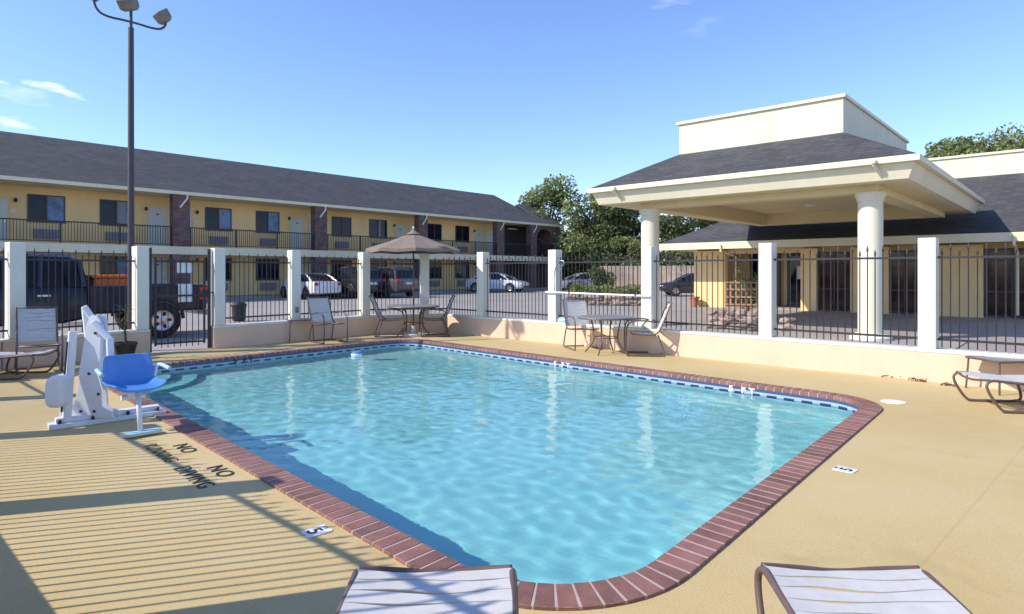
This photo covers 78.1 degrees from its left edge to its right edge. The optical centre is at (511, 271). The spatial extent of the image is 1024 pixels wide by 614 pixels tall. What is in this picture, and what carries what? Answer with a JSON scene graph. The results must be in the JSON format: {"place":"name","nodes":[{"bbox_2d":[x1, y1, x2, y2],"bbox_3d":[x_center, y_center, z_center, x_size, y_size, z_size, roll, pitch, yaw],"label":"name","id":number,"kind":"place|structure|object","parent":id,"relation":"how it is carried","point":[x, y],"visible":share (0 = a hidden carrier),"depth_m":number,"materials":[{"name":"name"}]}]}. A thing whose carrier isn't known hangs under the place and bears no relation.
{"place":"outdoors","nodes":[
{"label":"outdoors","id":0,"kind":"place"},
{"bbox_2d":[142,345,853,583],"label":"pool water","id":1,"kind":"structure","parent":0,"point":[538,472],"depth_m":5.94,"materials":[{"name":"liquid"}]},
{"bbox_2d":[0,332,1023,613],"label":"pool deck","id":2,"kind":"structure","parent":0,"point":[102,518],"depth_m":3.87,"materials":[{"name":"concrete"}]},
{"bbox_2d":[0,349,59,379],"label":"sun lounger","id":3,"kind":"object","parent":2,"relation":"on","point":[10,355],"visible":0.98,"depth_m":9.16,"materials":[{"name":"fabric"}]},
{"bbox_2d":[14,306,62,374],"bbox_3d":[-7.206,1.019,9.604,0.567,0.960,0.824,0,0,-40],"label":"patio armchair","id":4,"kind":"object","parent":2,"relation":"on","point":[23,329],"visible":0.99,"depth_m":9.79,"materials":[{"name":"fabric"}]},
{"bbox_2d":[45,305,171,437],"bbox_3d":[-3.818,0.914,6.091,1.031,1.173,1.197,0,0,-44],"label":"pool lift","id":5,"kind":"object","parent":2,"relation":"on","point":[103,368],"visible":1,"depth_m":6.15,"materials":[{"name":"white plastic"}]},
{"bbox_2d":[114,304,137,354],"bbox_3d":[-6.689,1.025,10.883,0.384,0.950,0.484,0,0,26],"label":"flower pot","id":6,"kind":"object","parent":2,"relation":"on","point":[125,346],"visible":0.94,"depth_m":10.83,"materials":[{"name":"black plastic"}]},
{"bbox_2d":[143,443,196,461],"bbox_3d":[-2.842,1.495,5.303,0.302,0.002,0.654,0,0,-44],"label":"deck lettering","id":7,"kind":"object","parent":2,"relation":"on","point":[162,451],"visible":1,"depth_m":5.29,"materials":[{"name":"black paint"}]},
{"bbox_2d":[174,465,233,487],"bbox_3d":[-2.258,1.495,4.685,0.308,0.002,0.598,0,0,-44],"label":"deck lettering","id":8,"kind":"object","parent":2,"relation":"on","point":[217,474],"visible":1,"depth_m":4.67,"materials":[{"name":"black paint"}]},
{"bbox_2d":[300,524,332,537],"bbox_3d":[-1.129,1.495,3.649,0.150,0.008,0.120,0,0,-44],"label":"depth marker","id":9,"kind":"object","parent":2,"relation":"on","point":[316,531],"visible":1,"depth_m":3.64,"materials":[{"name":"white tile"}]},
{"bbox_2d":[306,297,347,343],"bbox_3d":[-3.983,1.019,13.569,0.567,0.960,0.824,0,0,-45],"label":"patio armchair","id":10,"kind":"object","parent":2,"relation":"on","point":[319,308],"visible":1,"depth_m":13.72,"materials":[{"name":"fabric"}]},
{"bbox_2d":[368,295,406,336],"bbox_3d":[-2.898,1.019,14.758,0.824,0.960,0.567,0,0,-3],"label":"patio armchair","id":11,"kind":"object","parent":2,"relation":"on","point":[376,308],"visible":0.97,"depth_m":14.73,"materials":[{"name":"fabric"}]},
{"bbox_2d":[365,226,459,336],"bbox_3d":[-2.316,0.210,14.840,2.033,2.580,2.033,0,0,11],"label":"patio umbrella","id":12,"kind":"object","parent":2,"relation":"on","point":[413,241],"visible":0.97,"depth_m":14.40,"materials":[{"name":"brown fabric"}]},
{"bbox_2d":[387,304,438,335],"bbox_3d":[-2.316,1.142,14.840,1.212,0.712,1.212,0,0,0],"label":"round table","id":13,"kind":"object","parent":2,"relation":"on","point":[407,306],"visible":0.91,"depth_m":14.65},
{"bbox_2d":[336,564,518,613],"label":"sun lounger","id":14,"kind":"object","parent":2,"relation":"on","point":[489,594],"visible":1,"depth_m":2.31,"materials":[{"name":"plastic"}]},
{"bbox_2d":[419,295,454,336],"bbox_3d":[-1.756,1.019,14.809,0.824,0.960,0.567,0,0,-12],"label":"patio armchair","id":15,"kind":"object","parent":2,"relation":"on","point":[445,313],"visible":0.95,"depth_m":14.91,"materials":[{"name":"metal"}]},
{"bbox_2d":[108,339,882,610],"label":"swimming pool","id":16,"kind":"structure","parent":2,"relation":"in","point":[686,558],"depth_m":4.30,"materials":[{"name":"brick"}]},
{"bbox_2d":[562,298,601,350],"bbox_3d":[1.363,1.019,12.446,0.567,0.960,0.824,0,0,-15],"label":"patio armchair","id":17,"kind":"object","parent":2,"relation":"on","point":[569,314],"visible":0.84,"depth_m":12.70,"materials":[{"name":"fabric"}]},
{"bbox_2d":[577,315,634,355],"bbox_3d":[1.728,1.157,11.623,1.052,0.681,1.052,0,0,-17],"label":"round table","id":18,"kind":"object","parent":2,"relation":"on","point":[610,318],"visible":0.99,"depth_m":11.49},
{"bbox_2d":[624,301,672,356],"bbox_3d":[2.457,1.019,11.438,0.824,0.960,0.567,0,0,7],"label":"patio armchair","id":19,"kind":"object","parent":2,"relation":"on","point":[663,319],"visible":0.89,"depth_m":11.21,"materials":[{"name":"fabric"}]},
{"bbox_2d":[443,314,1023,390],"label":"wall","id":20,"kind":"structure","parent":2,"relation":"on","point":[940,365],"depth_m":10.08,"materials":[{"name":"white paint"}]},
{"bbox_2d":[445,256,476,314],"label":"iron fence panel","id":21,"kind":"object","parent":20,"relation":"on","point":[454,264],"visible":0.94,"depth_m":15.52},
{"bbox_2d":[477,252,488,316],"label":"fence column","id":22,"kind":"structure","parent":20,"relation":"on","point":[482,257],"depth_m":14.86,"materials":[{"name":"white paint"}]},
{"bbox_2d":[486,254,547,319],"bbox_3d":[0.114,0.320,14.175,2.010,1.420,0.031,0,0,44],"label":"iron fence panel","id":23,"kind":"object","parent":20,"relation":"on","point":[512,263],"visible":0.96,"depth_m":14.20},
{"bbox_2d":[548,250,561,321],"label":"fence column","id":24,"kind":"structure","parent":20,"relation":"on","point":[554,256],"depth_m":13.32,"materials":[{"name":"white paint"}]},
{"bbox_2d":[559,252,641,325],"bbox_3d":[1.742,0.320,12.604,2.084,1.420,0.030,0,0,44],"label":"iron fence panel","id":25,"kind":"object","parent":20,"relation":"on","point":[599,262],"visible":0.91,"depth_m":12.53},
{"bbox_2d":[642,247,656,328],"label":"fence column","id":26,"kind":"structure","parent":20,"relation":"on","point":[649,254],"depth_m":11.71,"materials":[{"name":"white paint"}]},
{"bbox_2d":[545,260,649,296],"bbox_3d":[1.649,0.107,12.541,2.534,0.709,0.120,0,0,44],"label":"rescue pole","id":27,"kind":"object","parent":26,"relation":"hanging from","point":[634,294],"visible":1,"depth_m":12.69,"materials":[{"name":"metal"}]},
{"bbox_2d":[654,249,758,334],"bbox_3d":[3.363,0.320,11.040,1.993,1.420,0.028,0,0,44],"label":"iron fence panel","id":28,"kind":"object","parent":20,"relation":"on","point":[707,260],"visible":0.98,"depth_m":10.96,"materials":[{"name":"metal"}]},
{"bbox_2d":[759,243,776,336],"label":"fence column","id":29,"kind":"structure","parent":20,"relation":"on","point":[767,290],"depth_m":10.19,"materials":[{"name":"white paint"}]},
{"bbox_2d":[774,245,917,345],"bbox_3d":[4.957,0.320,9.501,2.007,1.420,0.028,0,0,44],"label":"iron fence panel","id":30,"kind":"object","parent":20,"relation":"on","point":[845,333],"visible":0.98,"depth_m":9.46,"materials":[{"name":"metal"}]},
{"bbox_2d":[918,238,938,348],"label":"fence column","id":31,"kind":"structure","parent":20,"relation":"on","point":[928,294],"depth_m":8.65,"materials":[{"name":"white paint"}]},
{"bbox_2d":[937,242,1023,352],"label":"iron fence panel","id":32,"kind":"object","parent":20,"relation":"on","point":[977,341],"visible":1,"depth_m":8.34,"materials":[{"name":"metal"}]},
{"bbox_2d":[832,466,857,473],"bbox_3d":[2.522,1.495,4.785,0.120,0.008,0.150,0,0,-44],"label":"depth marker","id":33,"kind":"object","parent":2,"relation":"on","point":[845,469],"visible":1,"depth_m":4.78,"materials":[{"name":"white tile"}]},
{"bbox_2d":[754,562,972,613],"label":"sun lounger","id":34,"kind":"object","parent":2,"relation":"on","point":[921,591],"visible":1,"depth_m":2.31,"materials":[{"name":"plastic"}]},
{"bbox_2d":[952,371,1023,413],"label":"sun lounger","id":35,"kind":"object","parent":2,"relation":"on","point":[988,379],"visible":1,"depth_m":7.09,"materials":[{"name":"fabric"}]},
{"bbox_2d":[965,356,1023,395],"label":"side table","id":36,"kind":"object","parent":2,"relation":"on","point":[1000,360],"visible":0.74,"depth_m":7.87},
{"bbox_3d":[-8.659,1.300,9.057,0.242,0.500,2.067,0,0,42],"label":"low wall","id":37,"kind":"object","parent":2,"relation":"on","visible":0},
{"bbox_2d":[0,248,6,337],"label":"iron fence panel","id":38,"kind":"object","parent":37,"relation":"on","point":[3,259],"visible":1,"depth_m":9.85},
{"bbox_2d":[0,273,1023,353],"bbox_3d":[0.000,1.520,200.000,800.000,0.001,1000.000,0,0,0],"label":"ground","id":39,"kind":"structure","parent":0,"point":[395,299],"depth_m":21.58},
{"bbox_2d":[0,329,149,368],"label":"wall","id":40,"kind":"structure","parent":39,"relation":"on","point":[142,337],"depth_m":10.36,"materials":[{"name":"white paint"}]},
{"bbox_2d":[5,242,25,338],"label":"fence column","id":41,"kind":"structure","parent":40,"relation":"on","point":[15,276],"depth_m":9.91,"materials":[{"name":"white paint"}]},
{"bbox_2d":[26,248,134,333],"bbox_3d":[-7.328,0.320,10.773,0.028,1.420,1.676,0,0,34],"label":"iron fence panel","id":42,"kind":"object","parent":40,"relation":"on","point":[82,260],"visible":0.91,"depth_m":10.77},
{"bbox_2d":[132,246,148,329],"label":"fence column","id":43,"kind":"structure","parent":40,"relation":"on","point":[140,284],"depth_m":11.48,"materials":[{"name":"white paint"}]},
{"bbox_2d":[0,253,206,337],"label":"pickup truck","id":44,"kind":"object","parent":39,"relation":"on","point":[167,315],"visible":0.56,"depth_m":13.30,"materials":[{"name":"blue paint"}]},
{"bbox_2d":[85,275,126,306],"bbox_3d":[-9.025,0.420,14.462,0.660,0.720,1.200,0,0,42],"label":"orange crate","id":45,"kind":"object","parent":44,"relation":"in","point":[104,280],"visible":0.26,"depth_m":14.07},
{"bbox_2d":[92,0,171,329],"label":"lamp post","id":46,"kind":"object","parent":39,"relation":"on","point":[162,17],"visible":0.88,"depth_m":12.05,"materials":[{"name":"brown metal"}]},
{"bbox_2d":[149,248,213,352],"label":"iron gate","id":47,"kind":"structure","parent":39,"relation":"on","point":[204,293],"depth_m":12.02,"materials":[{"name":"black metal"}]},
{"bbox_2d":[177,262,191,272],"bbox_3d":[-6.260,-0.094,12.085,0.270,0.220,0.008,0,0,-43],"label":"notice board","id":48,"kind":"object","parent":47,"relation":"attached to","point":[183,267],"visible":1,"depth_m":12.08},
{"bbox_2d":[178,284,191,301],"bbox_3d":[-6.254,0.400,12.090,0.240,0.343,0.008,0,0,-43],"label":"notice board","id":49,"kind":"object","parent":47,"relation":"attached to","point":[189,291],"visible":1,"depth_m":12.09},
{"bbox_2d":[231,301,246,320],"bbox_3d":[-8.421,1.200,19.474,0.470,0.600,0.470,0,0,-17],"label":"waste bin","id":50,"kind":"object","parent":39,"relation":"on","point":[237,309],"visible":0.84,"depth_m":19.31,"materials":[{"name":"black plastic"}]},
{"bbox_2d":[0,131,563,299],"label":"motel building","id":51,"kind":"structure","parent":39,"relation":"on","point":[57,195],"depth_m":37.61,"materials":[{"name":"yellow paint"}]},
{"bbox_2d":[0,197,6,241],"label":"door","id":52,"kind":"structure","parent":51,"relation":"in","point":[3,201],"depth_m":29.43,"materials":[{"name":"paint"}]},
{"bbox_2d":[27,194,64,222],"bbox_3d":[-22.591,-3.066,30.657,0.088,1.330,1.580,0,0,42],"label":"window","id":53,"kind":"structure","parent":51,"relation":"in","point":[40,207],"depth_m":30.63,"materials":[{"name":"blue glass"}]},
{"bbox_2d":[100,256,126,274],"bbox_3d":[-20.594,-0.185,32.881,0.058,1.270,1.500,0,0,42],"label":"window","id":54,"kind":"structure","parent":51,"relation":"in","point":[104,263],"depth_m":32.74,"materials":[{"name":"grey glass"}]},
{"bbox_2d":[99,199,127,225],"bbox_3d":[-20.581,-3.066,32.876,0.088,1.330,1.580,0,0,42],"label":"window","id":55,"kind":"structure","parent":51,"relation":"in","point":[111,211],"depth_m":32.78,"materials":[{"name":"grey glass"}]},
{"bbox_2d":[148,208,166,245],"bbox_3d":[-19.263,-2.405,34.322,0.098,2.120,0.920,0,0,42],"label":"door","id":56,"kind":"structure","parent":51,"relation":"in","point":[156,216],"depth_m":34.32,"materials":[{"name":"paint"}]},
{"bbox_2d":[152,258,166,283],"bbox_3d":[-19.263,0.320,34.322,0.098,2.120,0.920,0,0,42],"label":"door","id":57,"kind":"structure","parent":51,"relation":"in","point":[164,264],"depth_m":34.43,"materials":[{"name":"paint"}]},
{"bbox_2d":[205,258,232,280],"bbox_3d":[-17.068,-0.155,36.747,0.088,1.330,1.580,0,0,42],"label":"window","id":58,"kind":"structure","parent":51,"relation":"in","point":[227,259],"depth_m":37.14,"materials":[{"name":"black glass"}]},
{"bbox_2d":[205,207,232,230],"bbox_3d":[-17.068,-3.066,36.747,0.088,1.330,1.580,0,0,42],"label":"window","id":59,"kind":"structure","parent":51,"relation":"in","point":[220,218],"depth_m":36.73,"materials":[{"name":"blue glass"}]},
{"bbox_2d":[256,259,278,279],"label":"window","id":60,"kind":"structure","parent":51,"relation":"in","point":[274,266],"depth_m":38.97,"materials":[{"name":"black glass"}]},
{"bbox_2d":[256,211,279,233],"bbox_3d":[-15.060,-3.066,38.958,0.088,1.330,1.580,0,0,42],"label":"window","id":61,"kind":"structure","parent":51,"relation":"in","point":[265,220],"depth_m":38.94,"materials":[{"name":"blue glass"}]},
{"bbox_2d":[290,217,303,249],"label":"door","id":62,"kind":"structure","parent":51,"relation":"in","point":[296,224],"depth_m":40.37,"materials":[{"name":"paint"}]},
{"bbox_2d":[332,260,350,271],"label":"window","id":63,"kind":"structure","parent":51,"relation":"in","point":[337,266],"depth_m":42.73,"materials":[{"name":"black glass"}]},
{"bbox_2d":[332,216,350,236],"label":"window","id":64,"kind":"structure","parent":51,"relation":"in","point":[340,225],"depth_m":42.81,"materials":[{"name":"grey glass"}]},
{"bbox_2d":[369,219,387,238],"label":"window","id":65,"kind":"structure","parent":51,"relation":"in","point":[378,228],"depth_m":45.03,"materials":[{"name":"grey glass"}]},
{"bbox_2d":[395,225,404,238],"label":"door","id":66,"kind":"structure","parent":51,"relation":"in","point":[399,229],"depth_m":46.44,"materials":[{"name":"paint"}]},
{"bbox_2d":[428,223,441,240],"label":"window","id":67,"kind":"structure","parent":51,"relation":"in","point":[434,230],"depth_m":49.04,"materials":[{"name":"black glass"}]},
{"bbox_2d":[429,261,441,278],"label":"window","id":68,"kind":"structure","parent":51,"relation":"in","point":[433,269],"depth_m":48.93,"materials":[{"name":"grey glass"}]},
{"bbox_2d":[455,262,468,277],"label":"window","id":69,"kind":"structure","parent":51,"relation":"in","point":[463,267],"depth_m":51.13,"materials":[{"name":"black glass"}]},
{"bbox_2d":[455,225,469,242],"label":"window","id":70,"kind":"structure","parent":51,"relation":"in","point":[461,232],"depth_m":51.13,"materials":[{"name":"black glass"}]},
{"bbox_2d":[475,230,482,254],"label":"door","id":71,"kind":"structure","parent":51,"relation":"in","point":[478,233],"depth_m":52.58,"materials":[{"name":"paint"}]},
{"bbox_2d":[209,315,376,348],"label":"wall","id":72,"kind":"structure","parent":39,"relation":"on","point":[242,334],"depth_m":13.43,"materials":[{"name":"white paint"}]},
{"bbox_2d":[210,248,224,325],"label":"fence column","id":73,"kind":"structure","parent":72,"relation":"on","point":[218,286],"depth_m":12.38,"materials":[{"name":"white paint"}]},
{"bbox_2d":[225,253,289,323],"bbox_3d":[-5.285,0.320,13.121,0.028,1.420,1.464,0,0,39],"label":"iron fence panel","id":74,"kind":"object","parent":72,"relation":"on","point":[262,315],"visible":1,"depth_m":13.04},
{"bbox_2d":[287,250,300,319],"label":"fence column","id":75,"kind":"structure","parent":72,"relation":"on","point":[294,285],"depth_m":13.69,"materials":[{"name":"white paint"}]},
{"bbox_2d":[301,255,360,318],"bbox_3d":[-4.163,0.320,14.503,0.028,1.420,1.664,0,0,39],"label":"iron fence panel","id":76,"kind":"object","parent":72,"relation":"on","point":[330,263],"visible":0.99,"depth_m":14.57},
{"bbox_2d":[358,252,369,315],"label":"fence column","id":77,"kind":"structure","parent":72,"relation":"on","point":[364,282],"depth_m":15.14,"materials":[{"name":"white paint"}]},
{"bbox_2d":[280,273,340,298],"bbox_3d":[-11.801,0.768,36.699,2.140,1.463,4.750,0,0,-44],"label":"white hatchback","id":78,"kind":"object","parent":39,"relation":"on","point":[326,285],"visible":0.78,"depth_m":35.28,"materials":[{"name":"paint"}]},
{"bbox_2d":[321,267,384,297],"bbox_3d":[-9.671,0.596,37.864,4.880,1.808,2.260,0,0,44],"label":"dark suv","id":79,"kind":"object","parent":39,"relation":"on","point":[345,280],"visible":0.54,"depth_m":36.46,"materials":[{"name":"black paint"}]},
{"bbox_2d":[356,267,419,297],"bbox_3d":[-7.928,0.596,38.595,4.880,1.808,2.260,0,0,39],"label":"grey suv","id":80,"kind":"object","parent":39,"relation":"on","point":[399,279],"visible":0.45,"depth_m":36.93,"materials":[{"name":"paint"}]},
{"bbox_2d":[377,313,443,333],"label":"wall","id":81,"kind":"structure","parent":39,"relation":"on","point":[397,326],"depth_m":15.59,"materials":[{"name":"white paint"}]},
{"bbox_2d":[376,257,419,313],"bbox_3d":[-2.821,0.320,15.629,1.091,1.420,0.028,0,0,-13],"label":"iron fence panel","id":82,"kind":"object","parent":81,"relation":"on","point":[410,263],"visible":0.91,"depth_m":15.55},
{"bbox_2d":[420,253,428,313],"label":"fence column","id":83,"kind":"structure","parent":81,"relation":"on","point":[424,278],"depth_m":15.68,"materials":[{"name":"white paint"}]},
{"bbox_2d":[429,257,444,312],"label":"iron fence panel","id":84,"kind":"object","parent":81,"relation":"on","point":[443,264],"visible":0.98,"depth_m":15.86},
{"bbox_2d":[465,272,529,291],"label":"white sedan","id":85,"kind":"object","parent":39,"relation":"on","point":[507,282],"visible":0.62,"depth_m":47.02,"materials":[{"name":"paint"}]},
{"bbox_2d":[518,173,589,269],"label":"oak tree","id":86,"kind":"object","parent":39,"relation":"on","point":[537,200],"visible":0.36,"depth_m":59.42,"materials":[{"name":"green plant"}]},
{"bbox_2d":[562,272,593,290],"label":"silver car","id":87,"kind":"object","parent":39,"relation":"on","point":[571,279],"visible":0.25,"depth_m":49.10,"materials":[{"name":"paint"}]},
{"bbox_2d":[570,283,594,299],"bbox_3d":[3.758,1.068,33.668,1.473,1.049,1.521,0,0,0],"label":"shrub","id":88,"kind":"object","parent":39,"relation":"on","point":[572,287],"visible":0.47,"depth_m":33.56,"materials":[{"name":"green plant"}]},
{"bbox_2d":[544,189,636,272],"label":"oak tree","id":89,"kind":"object","parent":39,"relation":"on","point":[569,242],"visible":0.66,"depth_m":56.49,"materials":[{"name":"green plant"}]},
{"bbox_2d":[586,265,616,291],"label":"shrub","id":90,"kind":"object","parent":39,"relation":"on","point":[601,277],"visible":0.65,"depth_m":46.48,"materials":[{"name":"green plant"}]},
{"bbox_2d":[590,283,614,299],"bbox_3d":[4.833,1.061,33.587,1.400,0.927,1.655,0,0,0],"label":"shrub","id":91,"kind":"object","parent":39,"relation":"on","point":[605,289],"visible":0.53,"depth_m":33.40,"materials":[{"name":"green plant"}]},
{"bbox_2d":[565,294,640,304],"bbox_3d":[4.177,1.258,28.830,3.575,0.509,0.828,0,0,13],"label":"rock planter","id":92,"kind":"object","parent":39,"relation":"on","point":[605,301],"visible":0.59,"depth_m":28.59,"materials":[{"name":"stone"}]},
{"bbox_2d":[605,235,640,283],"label":"young tree","id":93,"kind":"object","parent":39,"relation":"on","point":[622,243],"visible":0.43,"depth_m":54.11,"materials":[{"name":"green plant"}]},
{"bbox_2d":[613,284,640,299],"bbox_3d":[6.352,1.087,34.713,1.860,0.927,2.062,0,0,0],"label":"shrub","id":94,"kind":"object","parent":39,"relation":"on","point":[630,289],"visible":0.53,"depth_m":34.28,"materials":[{"name":"green plant"}]},
{"bbox_2d":[573,208,690,282],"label":"oak tree","id":95,"kind":"object","parent":39,"relation":"on","point":[604,227],"visible":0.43,"depth_m":55.64,"materials":[{"name":"green plant"}]},
{"bbox_2d":[600,266,693,291],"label":"board fence","id":96,"kind":"object","parent":39,"relation":"on","point":[639,273],"visible":0.31,"depth_m":48.87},
{"bbox_2d":[659,273,693,295],"bbox_3d":[11.605,0.768,40.000,4.750,1.463,2.140,0,0,2],"label":"black car","id":97,"kind":"object","parent":39,"relation":"on","point":[678,285],"visible":0.39,"depth_m":39.19,"materials":[{"name":"paint"}]},
{"bbox_2d":[636,214,719,274],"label":"oak tree","id":98,"kind":"object","parent":39,"relation":"on","point":[695,223],"visible":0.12,"depth_m":54.48,"materials":[{"name":"green plant"}]},
{"bbox_2d":[724,281,756,312],"bbox_3d":[7.974,0.900,21.752,1.248,1.150,0.063,0,0,21],"label":"lattice trellis","id":99,"kind":"object","parent":39,"relation":"on","point":[736,296],"visible":0.49,"depth_m":21.78,"materials":[{"name":"brown wood"}]},
{"bbox_2d":[732,262,756,310],"bbox_3d":[8.246,0.574,22.206,1.029,1.869,0.943,0,0,0],"label":"trellis plant","id":100,"kind":"object","parent":39,"relation":"on","point":[743,291],"visible":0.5,"depth_m":22.17,"materials":[{"name":"green plant"}]},
{"bbox_2d":[924,135,1022,157],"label":"oak tree","id":101,"kind":"object","parent":39,"relation":"on","point":[934,151],"visible":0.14,"depth_m":52.08,"materials":[{"name":"green plant"}]},
{"bbox_2d":[942,122,1023,156],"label":"oak tree","id":102,"kind":"object","parent":39,"relation":"on","point":[1003,142],"visible":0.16,"depth_m":49.95,"materials":[{"name":"green plant"}]},
{"bbox_2d":[0,0,1023,272],"label":"sky","id":103,"kind":"structure","parent":0,"point":[498,98],"materials":[{"name":"blue"}]},
{"bbox_2d":[584,320,966,348],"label":"pavement","id":104,"kind":"structure","parent":0,"point":[946,344],"depth_m":15.16,"materials":[{"name":"concrete"}]},
{"bbox_2d":[706,308,756,330],"bbox_3d":[5.890,1.247,16.577,0.812,0.538,1.516,0,0,-43],"label":"rock planter","id":105,"kind":"object","parent":104,"relation":"on","point":[737,317],"visible":0.64,"depth_m":16.53,"materials":[{"name":"stone"}]},
{"bbox_2d":[587,93,984,340],"bbox_3d":[8.844,-1.390,19.391,8.090,5.820,11.230,0,0,42],"label":"entrance canopy","id":106,"kind":"object","parent":104,"relation":"on","point":[842,157],"visible":0.91,"depth_m":15.99,"materials":[{"name":"paint"}]},
{"bbox_2d":[778,317,795,328],"bbox_3d":[7.040,1.318,16.169,0.343,0.364,0.612,0,0,45],"label":"rock planter","id":107,"kind":"object","parent":104,"relation":"on","point":[786,323],"visible":0.77,"depth_m":16.06,"materials":[{"name":"stone"}]},
{"bbox_2d":[659,149,1023,317],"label":"lobby building","id":108,"kind":"structure","parent":0,"point":[994,181],"depth_m":22.92,"materials":[{"name":"yellow paint"}]},
{"bbox_2d":[750,254,780,305],"bbox_3d":[11.304,0.335,28.168,1.300,2.270,0.120,0,0,42],"label":"door","id":109,"kind":"structure","parent":108,"relation":"in","point":[754,255],"depth_m":28.39,"materials":[{"name":"glass"}]},
{"bbox_2d":[787,253,800,305],"bbox_3d":[12.433,0.335,27.145,1.150,2.270,0.120,0,0,42],"label":"door","id":110,"kind":"structure","parent":108,"relation":"in","point":[793,262],"depth_m":27.35,"materials":[{"name":"glass"}]},
{"bbox_2d":[818,251,849,311],"bbox_3d":[12.368,0.360,24.207,1.156,2.280,0.120,0,0,42],"label":"window","id":111,"kind":"structure","parent":108,"relation":"in","point":[820,254],"depth_m":24.23,"materials":[{"name":"black glass"}]},
{"bbox_2d":[889,250,917,313],"bbox_3d":[14.086,0.360,22.649,0.956,2.280,0.120,0,0,42],"label":"window","id":112,"kind":"structure","parent":108,"relation":"in","point":[902,253],"depth_m":22.66,"materials":[{"name":"black glass"}]},
{"bbox_2d":[984,248,1023,317],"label":"window","id":113,"kind":"structure","parent":108,"relation":"in","point":[1010,262],"depth_m":20.76,"materials":[{"name":"black glass"}]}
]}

